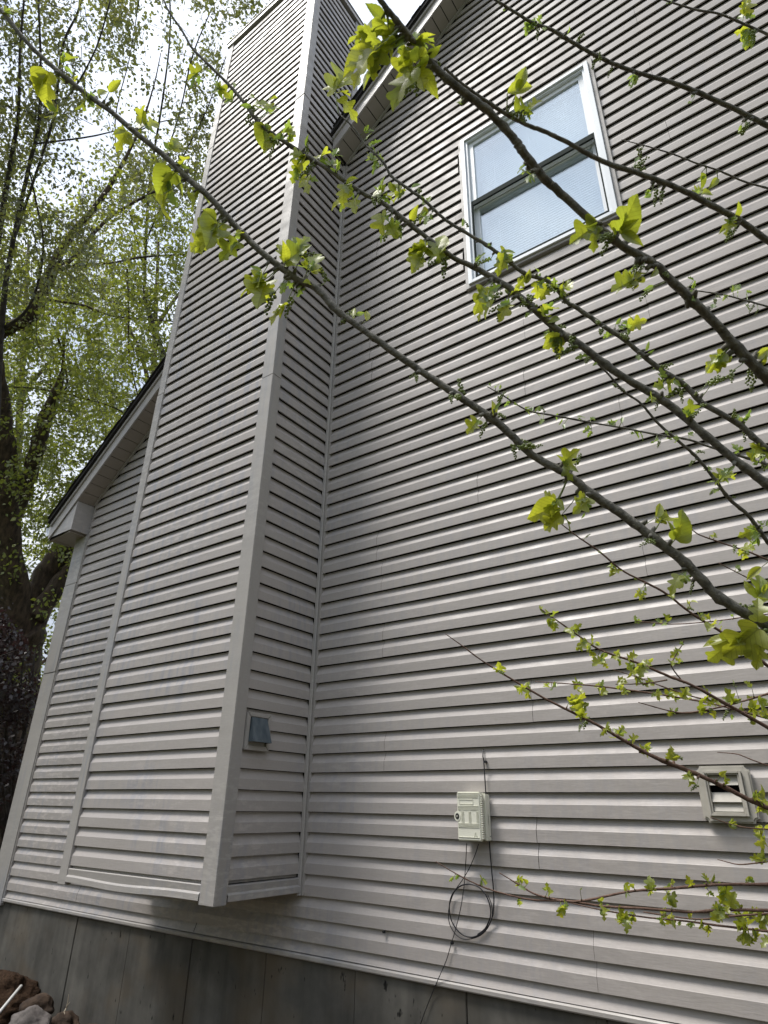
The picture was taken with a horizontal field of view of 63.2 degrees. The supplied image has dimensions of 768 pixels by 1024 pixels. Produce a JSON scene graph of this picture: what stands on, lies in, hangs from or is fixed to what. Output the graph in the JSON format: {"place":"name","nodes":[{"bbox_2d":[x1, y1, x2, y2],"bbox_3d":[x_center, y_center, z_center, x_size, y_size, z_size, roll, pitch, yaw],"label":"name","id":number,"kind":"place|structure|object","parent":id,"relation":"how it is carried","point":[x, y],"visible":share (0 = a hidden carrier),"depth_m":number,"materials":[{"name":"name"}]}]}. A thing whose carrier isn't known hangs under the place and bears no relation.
{"place":"outdoors","nodes":[
{"label":"outdoors","id":0,"kind":"place"},
{"bbox_2d":[0,0,423,676],"label":"sky","id":1,"kind":"structure","parent":0,"point":[404,9],"materials":[{"name":"white"}]},
{"bbox_3d":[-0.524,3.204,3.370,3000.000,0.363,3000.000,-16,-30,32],"label":"ground","id":2,"kind":"structure","parent":0,"visible":0},
{"bbox_2d":[0,969,40,1023],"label":"soil mound","id":3,"kind":"object","parent":2,"relation":"on","point":[11,982],"visible":0.62,"depth_m":4.70,"materials":[{"name":"brown soil"}]},
{"bbox_2d":[0,984,22,1013],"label":"white pipe","id":4,"kind":"object","parent":3,"relation":"on","point":[10,998],"visible":1,"depth_m":4.52,"materials":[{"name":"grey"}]},
{"bbox_2d":[18,993,54,1013],"bbox_3d":[-2.513,3.572,4.518,0.233,0.147,0.305,16,-29,-29],"label":"rock","id":5,"kind":"object","parent":3,"relation":"on","point":[44,1001],"visible":0.5,"depth_m":4.46,"materials":[{"name":"stone"}]},
{"bbox_2d":[0,597,46,841],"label":"plum shrub","id":6,"kind":"object","parent":2,"relation":"on","point":[17,701],"visible":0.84,"depth_m":7.27,"materials":[{"name":"purple plant"}]},
{"bbox_2d":[9,1005,51,1023],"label":"rock","id":7,"kind":"object","parent":2,"relation":"on","point":[35,1014],"visible":1,"depth_m":4.15,"materials":[{"name":"grey stone"}]},
{"bbox_2d":[51,1010,79,1023],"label":"rock","id":8,"kind":"object","parent":2,"relation":"on","point":[70,1017],"visible":0.84,"depth_m":4.27,"materials":[{"name":"brown stone"}]},
{"bbox_2d":[0,183,143,685],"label":"maple tree","id":9,"kind":"object","parent":2,"relation":"on","point":[17,432],"visible":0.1,"depth_m":19.36,"materials":[{"name":"green plant"}]},
{"bbox_2d":[0,0,150,415],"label":"birch tree","id":10,"kind":"object","parent":2,"relation":"on","point":[10,159],"visible":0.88,"depth_m":7.87,"materials":[{"name":"green plant"}]},
{"bbox_2d":[0,53,204,849],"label":"oak tree","id":11,"kind":"object","parent":2,"relation":"on","point":[35,599],"visible":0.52,"depth_m":10.23,"materials":[{"name":"green plant"}]},
{"bbox_2d":[14,176,192,667],"bbox_3d":[-7.601,-0.387,19.050,9.258,19.768,11.736,4,-25,-7],"label":"maple tree","id":12,"kind":"object","parent":2,"relation":"on","point":[115,356],"visible":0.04,"depth_m":18.10,"materials":[{"name":"green plant"}]},
{"bbox_2d":[76,0,269,357],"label":"tall birch tree","id":13,"kind":"object","parent":2,"relation":"on","point":[202,121],"visible":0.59,"depth_m":11.55,"materials":[{"name":"green plant"}]},
{"bbox_2d":[0,0,767,1023],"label":"house","id":14,"kind":"structure","parent":2,"relation":"on","point":[312,530],"depth_m":4.07,"materials":[{"name":"grey plastic"}]},
{"bbox_2d":[243,711,271,751],"bbox_3d":[-0.755,1.337,3.797,0.063,0.218,0.198,-16,-30,32],"label":"hood vent","id":15,"kind":"object","parent":14,"relation":"attached to","point":[257,736],"visible":1,"depth_m":3.78,"materials":[{"name":"grey"}]},
{"bbox_2d":[449,749,494,937],"bbox_3d":[0.448,1.724,3.294,0.266,0.882,0.046,-16,-30,32],"label":"drop cable","id":16,"kind":"object","parent":14,"relation":"attached to","point":[486,927],"visible":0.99,"depth_m":3.16,"materials":[{"name":"black plastic"}]},
{"bbox_2d":[454,792,490,840],"bbox_3d":[0.465,1.604,3.291,0.171,0.232,0.090,-16,-30,32],"label":"telephone box","id":17,"kind":"object","parent":14,"relation":"attached to","point":[472,815],"visible":1,"depth_m":3.26,"materials":[{"name":"beige plastic"}]},
{"bbox_2d":[420,843,466,1023],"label":"feed cable","id":18,"kind":"object","parent":17,"relation":"hanging from","point":[452,938],"visible":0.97,"depth_m":3.16,"materials":[{"name":"black plastic"}]},
{"bbox_2d":[448,844,492,939],"bbox_3d":[0.425,1.933,3.184,0.257,0.432,0.043,-16,-30,32],"label":"loop cable","id":19,"kind":"object","parent":17,"relation":"hanging from","point":[451,899],"visible":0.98,"depth_m":3.19,"materials":[{"name":"black plastic"}]},
{"bbox_2d":[458,57,622,291],"bbox_3d":[1.188,-2.590,4.910,1.300,1.900,0.210,-16,-30,32],"label":"window","id":20,"kind":"structure","parent":14,"relation":"in","point":[499,207],"depth_m":4.95,"materials":[{"name":"white plastic"}]},
{"bbox_2d":[696,765,759,823],"bbox_3d":[1.481,1.220,2.698,0.214,0.226,0.040,-16,-30,32],"label":"louvre vent","id":21,"kind":"object","parent":14,"relation":"attached to","point":[719,803],"visible":0.94,"depth_m":2.69,"materials":[{"name":"plastic"}]},
{"bbox_2d":[0,0,767,669],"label":"mulberry tree","id":22,"kind":"object","parent":2,"relation":"on","point":[370,50],"visible":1,"depth_m":1.71,"materials":[{"name":"green plant"}]},
{"bbox_2d":[436,524,767,947],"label":"mulberry sapling","id":23,"kind":"object","parent":2,"relation":"on","point":[727,900],"visible":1,"depth_m":2.29,"materials":[{"name":"green plant"}]}
]}

